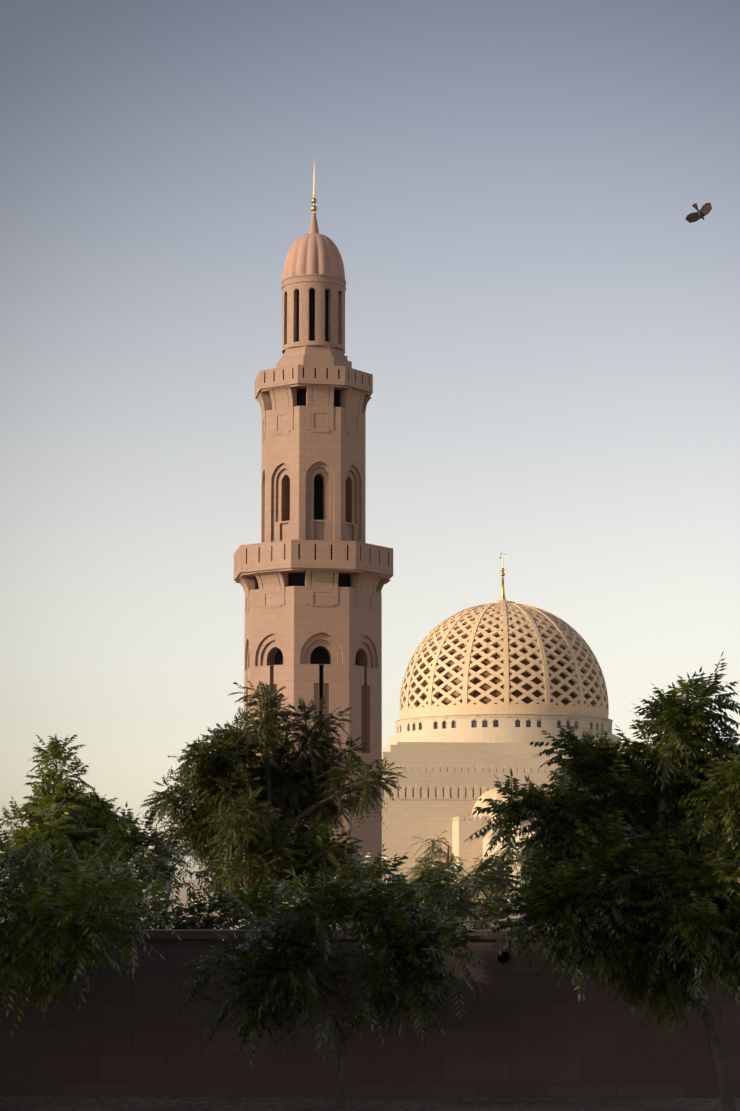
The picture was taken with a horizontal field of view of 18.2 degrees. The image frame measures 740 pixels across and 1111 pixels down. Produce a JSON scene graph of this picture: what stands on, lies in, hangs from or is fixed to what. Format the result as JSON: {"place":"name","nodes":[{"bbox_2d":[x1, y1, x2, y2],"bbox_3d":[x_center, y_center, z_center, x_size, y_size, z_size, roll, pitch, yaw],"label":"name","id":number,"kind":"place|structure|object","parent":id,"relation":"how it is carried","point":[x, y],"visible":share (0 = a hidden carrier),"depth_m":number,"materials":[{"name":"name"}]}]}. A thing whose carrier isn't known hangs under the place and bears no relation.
{"place":"outdoors","nodes":[
{"label":"outdoors","id":0,"kind":"place"},
{"bbox_2d":[0,880,645,929],"bbox_3d":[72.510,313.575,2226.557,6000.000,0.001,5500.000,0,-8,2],"label":"ground","id":1,"kind":"structure","parent":0,"point":[183,894],"depth_m":204.98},
{"bbox_2d":[0,733,202,902],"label":"tree","id":2,"kind":"object","parent":1,"relation":"on","point":[91,816],"depth_m":32.33,"materials":[{"name":"green plant"}]},
{"bbox_2d":[139,678,407,928],"bbox_3d":[-1.698,4.713,39.257,4.604,5.234,3.697,0,-8,2],"label":"tree","id":3,"kind":"object","parent":1,"relation":"on","point":[205,838],"depth_m":39.26,"materials":[{"name":"green plant"}]},
{"bbox_2d":[168,693,387,813],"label":"tree pods","id":4,"kind":"object","parent":3,"relation":"attached to","point":[263,764],"visible":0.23,"depth_m":39.34,"materials":[{"name":"plant"}]},
{"bbox_2d":[5,801,581,929],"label":"shrubs","id":5,"kind":"object","parent":1,"relation":"on","point":[116,837],"depth_m":23.52,"materials":[{"name":"green plant"}]},
{"bbox_2d":[234,274,392,911],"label":"minaret","id":6,"kind":"object","parent":1,"relation":"on","point":[313,572],"visible":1,"depth_m":128.82,"materials":[{"name":"stone"}]},
{"bbox_2d":[283,213,344,279],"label":"minaret dome","id":7,"kind":"structure","parent":6,"relation":"on","point":[313,251],"depth_m":132.22,"materials":[{"name":"stone"}]},
{"bbox_2d":[311,170,316,212],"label":"finial","id":8,"kind":"object","parent":7,"relation":"on","point":[314,207],"visible":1,"depth_m":133.91,"materials":[{"name":"gold metal"}]},
{"bbox_2d":[0,1096,739,1110],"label":"gravel strip","id":9,"kind":"object","parent":1,"relation":"on","point":[89,1103],"visible":1,"depth_m":18.06,"materials":[{"name":"grey gravel"}]},
{"bbox_2d":[0,799,189,1035],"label":"tree","id":10,"kind":"object","parent":9,"relation":"on","point":[69,924],"visible":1,"depth_m":17.52,"materials":[{"name":"green plant"}]},
{"bbox_2d":[175,863,492,1108],"bbox_3d":[-0.256,3.297,17.752,2.430,1.869,1.424,0,-8,2],"label":"tree","id":11,"kind":"object","parent":9,"relation":"on","point":[283,959],"visible":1,"depth_m":17.61,"materials":[{"name":"green plant"}]},
{"bbox_2d":[464,650,739,1110],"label":"tree","id":12,"kind":"object","parent":9,"relation":"on","point":[680,931],"visible":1,"depth_m":17.18,"materials":[{"name":"green plant"}]},
{"bbox_2d":[380,824,533,929],"bbox_3d":[1.116,4.952,31.495,3.095,2.606,2.248,2,-8,-11],"label":"weeping tree","id":13,"kind":"object","parent":1,"relation":"on","point":[476,915],"visible":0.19,"depth_m":31.35,"materials":[{"name":"green plant"}]},
{"bbox_2d":[483,823,541,901],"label":"building wall","id":14,"kind":"structure","parent":1,"relation":"on","point":[486,840],"depth_m":200.71,"materials":[{"name":"stone"}]},
{"bbox_2d":[382,742,739,899],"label":"mosque hall","id":15,"kind":"structure","parent":1,"relation":"on","point":[443,785],"depth_m":214.16,"materials":[{"name":"stone"}]},
{"bbox_2d":[471,785,534,823],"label":"small dome","id":16,"kind":"structure","parent":15,"relation":"on","point":[492,794],"depth_m":211.27,"materials":[{"name":"stone"}]},
{"bbox_2d":[388,714,620,745],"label":"dome drum","id":17,"kind":"object","parent":15,"relation":"on","point":[502,728],"visible":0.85,"depth_m":228.98,"materials":[{"name":"beige stone"}]},
{"bbox_2d":[400,599,608,718],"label":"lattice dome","id":18,"kind":"structure","parent":17,"relation":"on","point":[504,612],"depth_m":232.29,"materials":[{"name":"beige stone"}]},
{"bbox_2d":[499,553,505,598],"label":"finial","id":19,"kind":"object","parent":18,"relation":"on","point":[502,585],"visible":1,"depth_m":241.21,"materials":[{"name":"gold metal"}]},
{"bbox_2d":[412,620,596,705],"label":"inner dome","id":20,"kind":"structure","parent":18,"relation":"attached to","point":[496,693],"depth_m":231.84,"materials":[{"name":"gold metal"}]},
{"bbox_2d":[509,759,716,928],"bbox_3d":[2.960,3.883,26.693,2.178,3.387,3.255,-8,-12,46],"label":"tree","id":21,"kind":"object","parent":1,"relation":"on","point":[529,851],"depth_m":26.36,"materials":[{"name":"green plant"}]},
{"bbox_2d":[0,929,739,1097],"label":"boundary wall","id":22,"kind":"structure","parent":0,"point":[527,1032],"depth_m":18.75,"materials":[{"name":"stone"}]},
{"bbox_2d":[0,0,739,879],"label":"sky","id":23,"kind":"structure","parent":0,"point":[506,190],"materials":[{"name":"blue"}]},
{"bbox_2d":[685,203,711,222],"bbox_3d":[4.339,-4.504,30.464,0.353,0.256,0.166,-3,-9,22],"label":"bird","id":24,"kind":"object","parent":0,"point":[704,210],"visible":1,"depth_m":30.46}
]}

